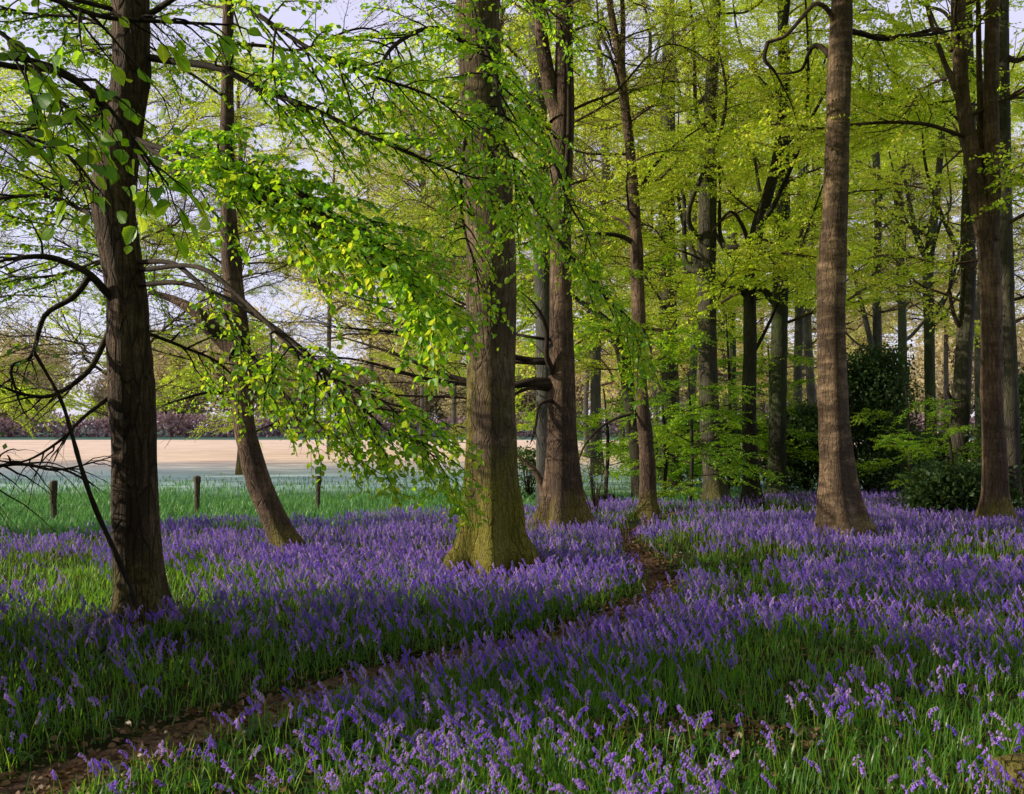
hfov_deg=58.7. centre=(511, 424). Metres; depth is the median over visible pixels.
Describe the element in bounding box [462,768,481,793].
bluebell
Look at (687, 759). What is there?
bluebell
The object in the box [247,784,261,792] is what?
bluebell
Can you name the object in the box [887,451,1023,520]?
holly bush
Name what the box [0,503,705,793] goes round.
path
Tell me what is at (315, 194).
beech tree
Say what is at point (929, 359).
slender tree
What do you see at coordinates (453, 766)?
bluebell
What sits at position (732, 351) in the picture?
beech tree
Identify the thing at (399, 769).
bluebell
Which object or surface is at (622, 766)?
bluebell
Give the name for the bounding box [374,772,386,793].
bluebell
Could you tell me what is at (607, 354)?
beech tree
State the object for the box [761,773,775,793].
bluebell
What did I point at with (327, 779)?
bluebell
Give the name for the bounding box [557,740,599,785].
bluebell
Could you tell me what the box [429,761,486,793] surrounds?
bluebell
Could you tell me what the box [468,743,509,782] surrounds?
bluebell
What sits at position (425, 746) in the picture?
bluebell
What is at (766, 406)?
distant tree
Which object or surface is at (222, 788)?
bluebell
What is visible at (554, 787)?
bluebell
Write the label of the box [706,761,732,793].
bluebell
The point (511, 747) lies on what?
bluebell
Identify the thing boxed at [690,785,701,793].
bluebell
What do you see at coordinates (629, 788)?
bluebell
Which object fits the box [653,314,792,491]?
beech sapling
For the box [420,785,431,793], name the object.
bluebell
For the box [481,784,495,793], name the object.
bluebell
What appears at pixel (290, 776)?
bluebell
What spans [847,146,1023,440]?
beech tree
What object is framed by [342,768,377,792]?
bluebell
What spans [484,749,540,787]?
bluebell
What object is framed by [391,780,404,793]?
bluebell
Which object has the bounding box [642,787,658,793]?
bluebell
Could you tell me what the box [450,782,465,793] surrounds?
bluebell
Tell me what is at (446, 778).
bluebell
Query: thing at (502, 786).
bluebell
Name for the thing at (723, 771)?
bluebell
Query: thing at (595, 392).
beech tree
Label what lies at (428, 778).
bluebell
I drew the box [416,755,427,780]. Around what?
bluebell
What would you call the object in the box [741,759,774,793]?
bluebell
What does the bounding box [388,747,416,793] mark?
bluebell
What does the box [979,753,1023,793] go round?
mossy log
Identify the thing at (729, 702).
dry stalk
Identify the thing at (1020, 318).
beech tree
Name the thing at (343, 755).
bluebell
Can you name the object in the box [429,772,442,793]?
bluebell
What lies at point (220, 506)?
meadow grass
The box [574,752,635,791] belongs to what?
bluebell
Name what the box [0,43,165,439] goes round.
budding tree
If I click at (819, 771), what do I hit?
bluebell
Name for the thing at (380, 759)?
bluebell
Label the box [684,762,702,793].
bluebell
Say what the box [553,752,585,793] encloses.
bluebell
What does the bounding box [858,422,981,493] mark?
holly bush
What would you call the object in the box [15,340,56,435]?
distant tree
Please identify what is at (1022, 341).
distant tree
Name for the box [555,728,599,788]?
bluebell
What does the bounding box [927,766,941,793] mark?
bluebell
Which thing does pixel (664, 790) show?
bluebell
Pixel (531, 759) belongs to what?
bluebell
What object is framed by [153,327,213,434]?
distant tree
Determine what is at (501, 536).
beech tree
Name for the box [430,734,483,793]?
bluebell
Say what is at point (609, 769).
bluebell
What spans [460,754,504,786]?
bluebell
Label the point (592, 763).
bluebell
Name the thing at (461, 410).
distant tree
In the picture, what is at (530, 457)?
holly bush
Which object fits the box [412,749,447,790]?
bluebell
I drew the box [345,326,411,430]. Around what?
distant tree
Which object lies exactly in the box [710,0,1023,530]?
beech tree
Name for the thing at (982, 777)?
bluebell
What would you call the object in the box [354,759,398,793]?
bluebell
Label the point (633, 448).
slender tree
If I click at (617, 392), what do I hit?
distant tree
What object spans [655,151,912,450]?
beech tree
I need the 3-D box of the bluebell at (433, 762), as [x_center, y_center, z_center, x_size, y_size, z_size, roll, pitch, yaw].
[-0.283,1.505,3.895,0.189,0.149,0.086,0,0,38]
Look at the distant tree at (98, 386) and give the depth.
146.34 m
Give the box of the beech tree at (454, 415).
[347,111,534,444]
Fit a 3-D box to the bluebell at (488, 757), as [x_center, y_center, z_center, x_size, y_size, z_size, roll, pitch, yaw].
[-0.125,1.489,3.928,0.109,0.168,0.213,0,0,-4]
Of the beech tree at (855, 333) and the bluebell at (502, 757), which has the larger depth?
the beech tree at (855, 333)
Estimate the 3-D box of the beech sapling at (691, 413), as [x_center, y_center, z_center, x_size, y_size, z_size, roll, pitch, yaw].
[3.582,0.324,16.964,3.232,2.755,3.333,0,0,0]
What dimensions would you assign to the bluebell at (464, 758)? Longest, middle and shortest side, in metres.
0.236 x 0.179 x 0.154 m
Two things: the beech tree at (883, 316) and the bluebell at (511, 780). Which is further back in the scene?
the beech tree at (883, 316)
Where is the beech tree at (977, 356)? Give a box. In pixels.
[849,15,1023,460]
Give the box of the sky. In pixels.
[0,0,1023,426]
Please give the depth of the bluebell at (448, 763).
3.81 m
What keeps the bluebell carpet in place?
on the ground at (204, 457)
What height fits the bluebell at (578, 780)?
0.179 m
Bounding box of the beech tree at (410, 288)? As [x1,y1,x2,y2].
[0,0,543,627]
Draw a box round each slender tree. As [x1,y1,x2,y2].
[429,0,770,518]
[516,271,714,498]
[638,0,941,508]
[775,7,974,415]
[790,32,1023,440]
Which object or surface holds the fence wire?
attached to the fence post at (53, 485)
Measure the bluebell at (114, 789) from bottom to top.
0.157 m
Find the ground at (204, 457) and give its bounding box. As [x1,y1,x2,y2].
[0,427,1023,793]
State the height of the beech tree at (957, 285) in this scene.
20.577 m
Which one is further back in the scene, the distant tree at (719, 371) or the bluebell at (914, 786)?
the distant tree at (719, 371)
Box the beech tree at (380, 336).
[284,81,519,445]
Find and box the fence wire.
[1,474,764,508]
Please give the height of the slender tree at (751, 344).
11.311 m
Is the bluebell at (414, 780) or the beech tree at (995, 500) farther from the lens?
the beech tree at (995, 500)
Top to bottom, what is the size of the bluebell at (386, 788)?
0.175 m
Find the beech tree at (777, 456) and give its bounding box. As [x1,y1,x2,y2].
[613,0,980,499]
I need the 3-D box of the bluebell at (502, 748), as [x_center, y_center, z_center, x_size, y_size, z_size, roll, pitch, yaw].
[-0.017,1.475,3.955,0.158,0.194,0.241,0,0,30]
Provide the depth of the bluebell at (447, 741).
3.91 m
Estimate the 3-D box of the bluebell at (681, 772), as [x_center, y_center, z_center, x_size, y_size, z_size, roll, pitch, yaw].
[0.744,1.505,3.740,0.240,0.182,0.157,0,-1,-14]
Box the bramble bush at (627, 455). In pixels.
[582,430,702,482]
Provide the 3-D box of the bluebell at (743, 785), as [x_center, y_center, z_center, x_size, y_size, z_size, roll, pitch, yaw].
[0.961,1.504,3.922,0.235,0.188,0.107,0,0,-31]
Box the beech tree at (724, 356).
[582,59,873,420]
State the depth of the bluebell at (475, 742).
3.94 m
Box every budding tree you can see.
[0,0,323,423]
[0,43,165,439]
[82,0,377,474]
[268,0,696,436]
[281,9,535,470]
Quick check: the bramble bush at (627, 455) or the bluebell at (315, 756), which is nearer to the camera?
the bluebell at (315, 756)
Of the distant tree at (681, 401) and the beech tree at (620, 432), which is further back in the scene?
the distant tree at (681, 401)
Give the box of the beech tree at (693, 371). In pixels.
[571,0,804,475]
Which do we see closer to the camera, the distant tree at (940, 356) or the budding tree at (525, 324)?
the budding tree at (525, 324)
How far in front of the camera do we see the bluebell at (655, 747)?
3.98 m
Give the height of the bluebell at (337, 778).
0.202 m
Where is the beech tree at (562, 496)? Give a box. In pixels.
[266,0,785,535]
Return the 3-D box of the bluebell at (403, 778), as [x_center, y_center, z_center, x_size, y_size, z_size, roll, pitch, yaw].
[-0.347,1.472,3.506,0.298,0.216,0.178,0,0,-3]
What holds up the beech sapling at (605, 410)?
on the ground at (204, 457)
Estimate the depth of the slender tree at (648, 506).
15.40 m
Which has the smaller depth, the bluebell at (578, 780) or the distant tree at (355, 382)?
the bluebell at (578, 780)
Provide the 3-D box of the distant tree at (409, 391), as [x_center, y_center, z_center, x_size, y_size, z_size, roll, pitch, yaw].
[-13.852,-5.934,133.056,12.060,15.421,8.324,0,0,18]
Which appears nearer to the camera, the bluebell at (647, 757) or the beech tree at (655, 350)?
the bluebell at (647, 757)
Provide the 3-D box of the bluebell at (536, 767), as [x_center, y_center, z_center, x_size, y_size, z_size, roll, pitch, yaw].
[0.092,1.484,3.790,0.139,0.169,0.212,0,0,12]
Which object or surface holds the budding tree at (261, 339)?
on the ground at (204, 457)
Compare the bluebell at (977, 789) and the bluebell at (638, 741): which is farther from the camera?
the bluebell at (638, 741)
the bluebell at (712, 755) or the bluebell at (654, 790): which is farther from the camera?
the bluebell at (712, 755)
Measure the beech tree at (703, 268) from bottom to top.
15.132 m
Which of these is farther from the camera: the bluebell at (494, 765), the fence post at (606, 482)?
the fence post at (606, 482)
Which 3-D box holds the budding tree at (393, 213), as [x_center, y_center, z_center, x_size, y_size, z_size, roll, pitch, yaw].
[-2.873,-5.986,32.227,9.812,15.501,9.994,0,0,41]
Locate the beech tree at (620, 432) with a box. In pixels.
[516,95,737,447]
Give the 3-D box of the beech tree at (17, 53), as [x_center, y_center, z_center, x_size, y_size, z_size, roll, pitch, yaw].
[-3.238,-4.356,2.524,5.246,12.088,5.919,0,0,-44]
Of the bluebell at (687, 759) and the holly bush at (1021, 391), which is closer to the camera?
the bluebell at (687, 759)
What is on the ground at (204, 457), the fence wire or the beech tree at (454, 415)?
the beech tree at (454, 415)
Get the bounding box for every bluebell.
[107,783,122,793]
[124,768,135,793]
[214,783,233,793]
[221,763,262,793]
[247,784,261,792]
[248,775,280,793]
[265,755,321,793]
[266,766,282,793]
[284,774,293,793]
[297,765,342,793]
[305,764,338,793]
[308,771,330,793]
[325,776,335,793]
[326,747,384,793]
[327,747,367,791]
[330,769,343,793]
[334,761,380,793]
[338,764,348,791]
[340,752,382,792]
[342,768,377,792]
[346,760,363,790]
[351,766,384,793]
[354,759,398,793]
[362,763,388,793]
[365,775,375,788]
[370,783,383,793]
[373,765,418,793]
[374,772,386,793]
[376,755,395,793]
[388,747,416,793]
[391,751,419,793]
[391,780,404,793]
[392,759,408,793]
[392,772,412,791]
[393,766,414,793]
[393,772,413,793]
[398,772,417,792]
[410,765,448,792]
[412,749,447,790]
[413,748,457,781]
[416,745,460,787]
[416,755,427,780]
[417,757,444,784]
[420,738,441,782]
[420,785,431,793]
[424,733,482,793]
[425,773,436,791]
[429,755,446,793]
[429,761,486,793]
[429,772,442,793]
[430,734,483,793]
[433,771,452,792]
[435,748,471,789]
[437,746,468,789]
[440,733,483,778]
[440,763,478,793]
[442,760,471,792]
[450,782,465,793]
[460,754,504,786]
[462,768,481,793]
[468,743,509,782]
[470,750,531,786]
[471,739,508,785]
[471,756,522,793]
[472,760,513,793]
[474,763,510,791]
[478,737,539,775]
[479,754,495,787]
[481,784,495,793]
[482,772,500,793]
[483,733,543,786]
[484,746,519,779]
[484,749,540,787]
[491,785,504,793]
[493,765,519,793]
[494,780,505,789]
[501,747,529,786]
[504,762,524,793]
[508,763,532,790]
[513,745,551,783]
[517,773,530,793]
[518,784,533,793]
[527,748,558,790]
[529,764,545,789]
[531,766,548,793]
[543,742,564,782]
[548,781,562,793]
[550,783,561,793]
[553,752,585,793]
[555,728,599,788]
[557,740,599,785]
[564,757,611,793]
[572,778,583,791]
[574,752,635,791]
[576,778,588,793]
[579,759,617,793]
[589,759,618,789]
[599,758,646,790]
[599,759,613,786]
[602,734,646,788]
[602,754,641,793]
[603,759,643,793]
[607,765,624,792]
[609,763,620,793]
[617,766,628,793]
[621,773,638,793]
[626,785,631,793]
[637,744,681,793]
[637,753,661,793]
[637,783,650,791]
[641,746,663,787]
[641,769,652,793]
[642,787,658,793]
[651,776,667,788]
[656,764,671,793]
[661,782,673,793]
[677,768,703,793]
[679,752,703,792]
[680,759,707,793]
[682,771,691,793]
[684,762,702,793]
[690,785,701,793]
[694,766,714,793]
[702,768,715,793]
[703,766,753,792]
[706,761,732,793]
[708,779,719,793]
[710,753,759,793]
[713,756,766,793]
[716,780,726,793]
[719,755,748,793]
[724,758,767,793]
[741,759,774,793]
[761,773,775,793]
[803,757,836,793]
[841,754,863,793]
[905,780,923,793]
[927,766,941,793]
[932,773,948,793]
[966,760,975,793]
[974,783,979,793]
[976,770,988,793]
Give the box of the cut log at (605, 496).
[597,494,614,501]
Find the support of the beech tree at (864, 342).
on the ground at (204, 457)
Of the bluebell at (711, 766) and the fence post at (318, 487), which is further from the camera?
the fence post at (318, 487)
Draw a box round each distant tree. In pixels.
[0,318,95,426]
[0,329,72,436]
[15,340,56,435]
[81,367,107,434]
[150,323,203,435]
[153,319,222,435]
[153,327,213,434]
[177,298,299,419]
[253,332,311,435]
[266,336,337,417]
[333,352,378,418]
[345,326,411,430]
[381,347,448,430]
[406,336,466,420]
[436,365,466,432]
[515,340,535,434]
[518,354,535,421]
[575,338,658,435]
[575,360,589,424]
[589,345,660,422]
[649,301,698,417]
[681,354,766,413]
[736,345,792,416]
[764,335,817,411]
[805,306,896,408]
[896,353,953,428]
[907,306,974,422]
[908,344,942,413]
[919,317,974,418]
[974,309,1023,414]
[1017,326,1023,373]
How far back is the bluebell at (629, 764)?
3.82 m
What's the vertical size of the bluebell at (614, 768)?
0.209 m
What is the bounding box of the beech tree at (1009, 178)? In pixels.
[776,0,1023,513]
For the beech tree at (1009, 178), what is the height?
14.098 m
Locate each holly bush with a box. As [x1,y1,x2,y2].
[517,440,535,497]
[653,412,809,485]
[757,399,818,491]
[798,339,940,496]
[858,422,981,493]
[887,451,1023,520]
[957,362,1023,493]
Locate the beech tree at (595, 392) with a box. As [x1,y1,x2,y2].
[452,3,757,474]
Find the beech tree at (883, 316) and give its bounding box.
[737,104,977,337]
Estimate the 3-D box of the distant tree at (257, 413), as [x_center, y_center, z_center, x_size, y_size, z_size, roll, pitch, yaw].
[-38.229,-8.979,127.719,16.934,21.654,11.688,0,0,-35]
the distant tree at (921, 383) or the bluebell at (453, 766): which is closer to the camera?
the bluebell at (453, 766)
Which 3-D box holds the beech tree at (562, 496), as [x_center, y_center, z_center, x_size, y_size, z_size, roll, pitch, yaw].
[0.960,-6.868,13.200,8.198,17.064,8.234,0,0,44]
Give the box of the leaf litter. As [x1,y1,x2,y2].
[0,523,1023,793]
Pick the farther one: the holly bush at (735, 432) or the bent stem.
the holly bush at (735, 432)
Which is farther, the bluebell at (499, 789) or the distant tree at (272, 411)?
the distant tree at (272, 411)
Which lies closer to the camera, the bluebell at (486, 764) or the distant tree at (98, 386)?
the bluebell at (486, 764)
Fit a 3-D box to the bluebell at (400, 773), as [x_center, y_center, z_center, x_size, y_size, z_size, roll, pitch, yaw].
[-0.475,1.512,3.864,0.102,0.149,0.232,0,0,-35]
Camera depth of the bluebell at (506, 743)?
4.04 m
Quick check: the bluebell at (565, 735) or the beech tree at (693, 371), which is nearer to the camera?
the bluebell at (565, 735)
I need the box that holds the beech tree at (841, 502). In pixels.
[501,0,1023,542]
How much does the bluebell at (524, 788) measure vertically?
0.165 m
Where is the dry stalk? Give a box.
[685,673,763,730]
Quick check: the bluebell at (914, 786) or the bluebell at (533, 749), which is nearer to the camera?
the bluebell at (914, 786)
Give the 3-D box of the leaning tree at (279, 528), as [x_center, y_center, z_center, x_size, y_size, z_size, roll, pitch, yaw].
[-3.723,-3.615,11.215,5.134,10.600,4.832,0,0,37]
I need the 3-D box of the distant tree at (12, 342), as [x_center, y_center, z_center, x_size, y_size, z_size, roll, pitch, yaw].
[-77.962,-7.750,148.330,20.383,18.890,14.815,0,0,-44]
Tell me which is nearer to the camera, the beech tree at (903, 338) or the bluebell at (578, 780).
the bluebell at (578, 780)
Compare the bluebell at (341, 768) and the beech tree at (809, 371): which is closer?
the bluebell at (341, 768)
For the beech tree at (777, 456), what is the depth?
19.42 m
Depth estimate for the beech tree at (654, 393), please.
47.80 m
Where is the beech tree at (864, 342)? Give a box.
[790,157,960,353]
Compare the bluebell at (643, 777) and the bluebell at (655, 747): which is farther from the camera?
the bluebell at (655, 747)
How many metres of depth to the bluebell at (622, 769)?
3.62 m
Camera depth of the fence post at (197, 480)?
16.16 m
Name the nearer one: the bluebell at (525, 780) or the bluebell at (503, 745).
the bluebell at (525, 780)
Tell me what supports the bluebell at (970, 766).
on the ground at (204, 457)
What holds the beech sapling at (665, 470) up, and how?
on the ground at (204, 457)
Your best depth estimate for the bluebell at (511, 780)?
3.79 m
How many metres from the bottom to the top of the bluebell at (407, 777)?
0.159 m
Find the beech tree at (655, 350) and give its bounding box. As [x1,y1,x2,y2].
[580,119,814,408]
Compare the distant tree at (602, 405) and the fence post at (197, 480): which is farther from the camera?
the distant tree at (602, 405)
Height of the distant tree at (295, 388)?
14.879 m
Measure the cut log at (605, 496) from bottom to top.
0.216 m
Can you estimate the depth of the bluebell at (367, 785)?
3.65 m
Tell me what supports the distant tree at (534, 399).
on the ground at (204, 457)
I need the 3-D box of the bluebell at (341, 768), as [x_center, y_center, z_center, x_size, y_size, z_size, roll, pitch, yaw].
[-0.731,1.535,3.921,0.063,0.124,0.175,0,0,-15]
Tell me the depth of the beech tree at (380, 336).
51.46 m
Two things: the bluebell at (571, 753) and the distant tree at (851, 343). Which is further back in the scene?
the distant tree at (851, 343)
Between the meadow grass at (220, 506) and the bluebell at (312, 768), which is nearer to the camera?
the bluebell at (312, 768)
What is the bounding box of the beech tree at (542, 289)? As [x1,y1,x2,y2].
[353,0,766,504]
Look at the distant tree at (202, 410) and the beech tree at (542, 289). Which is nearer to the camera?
the beech tree at (542, 289)
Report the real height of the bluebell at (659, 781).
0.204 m
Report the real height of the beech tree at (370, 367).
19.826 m
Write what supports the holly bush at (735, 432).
on the ground at (204, 457)
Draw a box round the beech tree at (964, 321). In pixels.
[790,0,1023,464]
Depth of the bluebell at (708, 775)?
3.54 m
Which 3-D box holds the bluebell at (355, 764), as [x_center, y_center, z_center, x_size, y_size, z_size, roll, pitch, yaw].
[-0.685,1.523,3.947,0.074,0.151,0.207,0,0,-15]
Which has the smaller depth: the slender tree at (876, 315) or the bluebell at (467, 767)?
the bluebell at (467, 767)
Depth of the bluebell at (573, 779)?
3.71 m
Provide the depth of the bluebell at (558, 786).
3.51 m
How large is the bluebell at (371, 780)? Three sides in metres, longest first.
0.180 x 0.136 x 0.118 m
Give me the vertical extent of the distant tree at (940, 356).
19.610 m
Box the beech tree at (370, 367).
[272,127,461,443]
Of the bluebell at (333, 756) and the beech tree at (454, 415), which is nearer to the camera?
the bluebell at (333, 756)
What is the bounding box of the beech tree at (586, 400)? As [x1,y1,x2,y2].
[456,14,742,457]
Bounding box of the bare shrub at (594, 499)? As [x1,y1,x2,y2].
[580,431,629,515]
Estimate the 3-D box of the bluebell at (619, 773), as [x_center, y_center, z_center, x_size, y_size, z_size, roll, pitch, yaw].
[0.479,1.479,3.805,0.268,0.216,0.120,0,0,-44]
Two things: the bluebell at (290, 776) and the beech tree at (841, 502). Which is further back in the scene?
the beech tree at (841, 502)
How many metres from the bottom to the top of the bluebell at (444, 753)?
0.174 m
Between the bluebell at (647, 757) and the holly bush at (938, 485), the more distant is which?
the holly bush at (938, 485)
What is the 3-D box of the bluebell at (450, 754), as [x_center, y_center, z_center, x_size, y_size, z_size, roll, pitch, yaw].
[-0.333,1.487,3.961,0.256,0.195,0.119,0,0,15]
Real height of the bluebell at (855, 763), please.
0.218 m
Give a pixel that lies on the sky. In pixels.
(290, 18)
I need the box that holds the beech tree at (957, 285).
[869,138,1023,361]
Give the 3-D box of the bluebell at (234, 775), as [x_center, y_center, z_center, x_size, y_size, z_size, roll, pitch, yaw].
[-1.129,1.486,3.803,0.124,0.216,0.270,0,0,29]
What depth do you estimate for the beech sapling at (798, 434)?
20.34 m
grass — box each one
[0,470,816,541]
[0,498,1023,793]
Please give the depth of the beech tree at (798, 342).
25.69 m
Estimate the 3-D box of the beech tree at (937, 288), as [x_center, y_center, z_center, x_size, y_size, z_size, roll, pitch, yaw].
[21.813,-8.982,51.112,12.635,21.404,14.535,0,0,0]
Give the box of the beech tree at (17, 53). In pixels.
[0,0,285,259]
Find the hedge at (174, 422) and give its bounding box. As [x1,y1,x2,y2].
[0,409,1021,437]
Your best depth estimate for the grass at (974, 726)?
5.33 m
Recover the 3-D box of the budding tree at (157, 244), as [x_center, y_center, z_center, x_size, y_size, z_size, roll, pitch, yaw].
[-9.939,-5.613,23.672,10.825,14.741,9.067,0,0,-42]
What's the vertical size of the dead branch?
2.122 m
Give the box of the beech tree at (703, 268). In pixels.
[515,0,877,504]
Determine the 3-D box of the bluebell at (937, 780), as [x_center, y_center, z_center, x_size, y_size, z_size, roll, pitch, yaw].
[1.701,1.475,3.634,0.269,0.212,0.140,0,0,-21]
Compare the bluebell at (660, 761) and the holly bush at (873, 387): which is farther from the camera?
the holly bush at (873, 387)
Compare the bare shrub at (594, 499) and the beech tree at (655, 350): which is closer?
the bare shrub at (594, 499)
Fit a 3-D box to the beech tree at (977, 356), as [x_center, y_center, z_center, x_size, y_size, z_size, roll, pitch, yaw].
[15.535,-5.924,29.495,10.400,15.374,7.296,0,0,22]
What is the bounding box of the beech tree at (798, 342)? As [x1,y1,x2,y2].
[622,0,960,478]
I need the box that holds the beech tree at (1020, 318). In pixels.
[882,100,1023,345]
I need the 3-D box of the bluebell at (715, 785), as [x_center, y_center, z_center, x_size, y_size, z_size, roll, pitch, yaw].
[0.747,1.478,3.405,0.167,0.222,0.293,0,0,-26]
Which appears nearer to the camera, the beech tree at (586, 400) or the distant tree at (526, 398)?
the beech tree at (586, 400)
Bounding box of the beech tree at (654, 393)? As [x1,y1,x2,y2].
[530,58,770,447]
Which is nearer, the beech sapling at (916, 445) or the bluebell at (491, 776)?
the bluebell at (491, 776)
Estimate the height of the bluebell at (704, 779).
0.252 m
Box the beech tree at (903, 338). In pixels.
[791,27,1020,420]
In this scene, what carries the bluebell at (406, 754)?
on the ground at (204, 457)
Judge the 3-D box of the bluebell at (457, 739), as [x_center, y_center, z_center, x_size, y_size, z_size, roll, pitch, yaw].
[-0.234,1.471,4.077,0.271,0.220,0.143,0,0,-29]
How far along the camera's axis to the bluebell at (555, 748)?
4.00 m
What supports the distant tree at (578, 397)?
on the ground at (204, 457)
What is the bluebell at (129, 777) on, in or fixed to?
on the ground at (204, 457)
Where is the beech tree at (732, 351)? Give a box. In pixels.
[618,0,849,474]
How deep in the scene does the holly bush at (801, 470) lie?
21.44 m
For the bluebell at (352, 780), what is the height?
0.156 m
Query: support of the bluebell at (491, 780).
on the ground at (204, 457)
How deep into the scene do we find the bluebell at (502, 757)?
3.91 m
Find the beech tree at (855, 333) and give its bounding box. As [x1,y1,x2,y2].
[677,23,924,401]
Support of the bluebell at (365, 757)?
on the ground at (204, 457)
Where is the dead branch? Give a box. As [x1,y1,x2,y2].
[34,351,144,625]
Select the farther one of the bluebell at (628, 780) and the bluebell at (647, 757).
the bluebell at (647, 757)
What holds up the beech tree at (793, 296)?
on the ground at (204, 457)
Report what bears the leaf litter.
on the ground at (204, 457)
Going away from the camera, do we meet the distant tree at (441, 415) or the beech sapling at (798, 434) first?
the beech sapling at (798, 434)
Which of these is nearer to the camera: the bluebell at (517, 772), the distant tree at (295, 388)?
the bluebell at (517, 772)
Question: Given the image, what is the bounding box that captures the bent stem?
[518,455,542,495]
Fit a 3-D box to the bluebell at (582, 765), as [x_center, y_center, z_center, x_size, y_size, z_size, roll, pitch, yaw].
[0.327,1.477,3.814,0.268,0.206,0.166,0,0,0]
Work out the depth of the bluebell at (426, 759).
3.98 m
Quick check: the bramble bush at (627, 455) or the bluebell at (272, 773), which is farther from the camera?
the bramble bush at (627, 455)
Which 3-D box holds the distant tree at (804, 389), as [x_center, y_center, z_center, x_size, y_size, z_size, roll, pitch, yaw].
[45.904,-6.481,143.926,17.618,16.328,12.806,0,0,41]
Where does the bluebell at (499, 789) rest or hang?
on the ground at (204, 457)
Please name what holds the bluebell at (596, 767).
on the ground at (204, 457)
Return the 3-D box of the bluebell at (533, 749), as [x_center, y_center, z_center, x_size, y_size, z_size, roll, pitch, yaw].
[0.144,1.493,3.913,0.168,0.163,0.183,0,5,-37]
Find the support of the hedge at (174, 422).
on the ground at (204, 457)
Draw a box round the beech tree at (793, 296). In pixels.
[516,0,858,487]
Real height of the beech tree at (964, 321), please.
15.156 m
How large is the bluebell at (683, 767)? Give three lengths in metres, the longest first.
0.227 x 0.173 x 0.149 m
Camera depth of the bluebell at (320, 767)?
3.86 m
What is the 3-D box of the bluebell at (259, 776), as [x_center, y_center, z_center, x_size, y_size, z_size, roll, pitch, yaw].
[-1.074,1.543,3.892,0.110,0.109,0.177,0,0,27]
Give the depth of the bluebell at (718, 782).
3.69 m
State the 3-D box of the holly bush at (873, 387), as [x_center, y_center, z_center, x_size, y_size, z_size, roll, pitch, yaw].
[7.844,-0.108,19.949,3.152,3.547,2.753,0,0,0]
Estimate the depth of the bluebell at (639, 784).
3.54 m
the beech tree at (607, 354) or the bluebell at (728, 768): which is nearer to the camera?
the bluebell at (728, 768)
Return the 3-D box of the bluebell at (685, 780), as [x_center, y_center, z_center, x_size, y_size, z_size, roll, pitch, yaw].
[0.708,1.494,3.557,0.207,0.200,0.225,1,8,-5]
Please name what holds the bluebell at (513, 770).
on the ground at (204, 457)
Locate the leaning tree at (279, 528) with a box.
[55,0,459,557]
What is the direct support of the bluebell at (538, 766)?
on the ground at (204, 457)
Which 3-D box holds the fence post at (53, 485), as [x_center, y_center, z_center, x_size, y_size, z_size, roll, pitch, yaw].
[-7.443,1.300,14.773,0.130,0.800,0.125,0,0,0]
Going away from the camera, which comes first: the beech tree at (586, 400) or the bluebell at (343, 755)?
the bluebell at (343, 755)
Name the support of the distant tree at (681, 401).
on the ground at (204, 457)
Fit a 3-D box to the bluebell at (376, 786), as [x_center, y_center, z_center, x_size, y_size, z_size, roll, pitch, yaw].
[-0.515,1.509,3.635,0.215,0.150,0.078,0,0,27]
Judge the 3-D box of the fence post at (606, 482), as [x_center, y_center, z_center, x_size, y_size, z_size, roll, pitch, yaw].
[2.086,1.350,20.024,0.126,0.700,0.113,0,0,0]
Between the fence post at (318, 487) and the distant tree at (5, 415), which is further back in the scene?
the distant tree at (5, 415)
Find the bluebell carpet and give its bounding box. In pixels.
[0,487,1023,793]
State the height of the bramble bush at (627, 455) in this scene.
1.735 m
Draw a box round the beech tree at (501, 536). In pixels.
[293,0,672,578]
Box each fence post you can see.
[49,480,57,520]
[193,476,200,511]
[315,476,321,507]
[604,470,609,493]
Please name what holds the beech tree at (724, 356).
on the ground at (204, 457)
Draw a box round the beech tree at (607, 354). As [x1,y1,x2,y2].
[431,129,688,379]
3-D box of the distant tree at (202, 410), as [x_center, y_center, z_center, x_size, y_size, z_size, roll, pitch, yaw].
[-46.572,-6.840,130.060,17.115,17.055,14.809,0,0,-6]
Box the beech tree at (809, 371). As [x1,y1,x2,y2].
[736,28,932,408]
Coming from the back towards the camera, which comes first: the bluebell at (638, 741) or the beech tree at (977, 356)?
the beech tree at (977, 356)
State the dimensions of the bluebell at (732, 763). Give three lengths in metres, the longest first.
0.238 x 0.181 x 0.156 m
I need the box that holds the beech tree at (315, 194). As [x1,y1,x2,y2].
[236,105,448,451]
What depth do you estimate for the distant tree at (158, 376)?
126.76 m
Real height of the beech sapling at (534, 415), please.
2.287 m
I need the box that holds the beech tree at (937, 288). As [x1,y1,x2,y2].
[794,67,1023,350]
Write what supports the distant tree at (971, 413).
on the ground at (204, 457)
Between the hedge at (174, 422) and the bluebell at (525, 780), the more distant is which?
the hedge at (174, 422)
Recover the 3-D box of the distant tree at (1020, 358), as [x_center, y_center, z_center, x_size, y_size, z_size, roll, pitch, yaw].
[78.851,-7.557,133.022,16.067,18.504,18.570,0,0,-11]
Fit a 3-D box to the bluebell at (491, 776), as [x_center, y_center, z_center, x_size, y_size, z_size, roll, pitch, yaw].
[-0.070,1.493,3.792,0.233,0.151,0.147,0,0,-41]
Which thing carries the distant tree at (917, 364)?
on the ground at (204, 457)
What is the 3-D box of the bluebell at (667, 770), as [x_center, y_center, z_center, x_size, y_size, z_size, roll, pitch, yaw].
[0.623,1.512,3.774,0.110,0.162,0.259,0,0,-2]
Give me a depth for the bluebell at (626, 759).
3.80 m
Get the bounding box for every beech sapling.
[517,401,589,485]
[576,389,659,473]
[599,399,737,498]
[615,371,786,508]
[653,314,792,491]
[687,345,818,479]
[850,386,979,491]
[888,422,981,487]

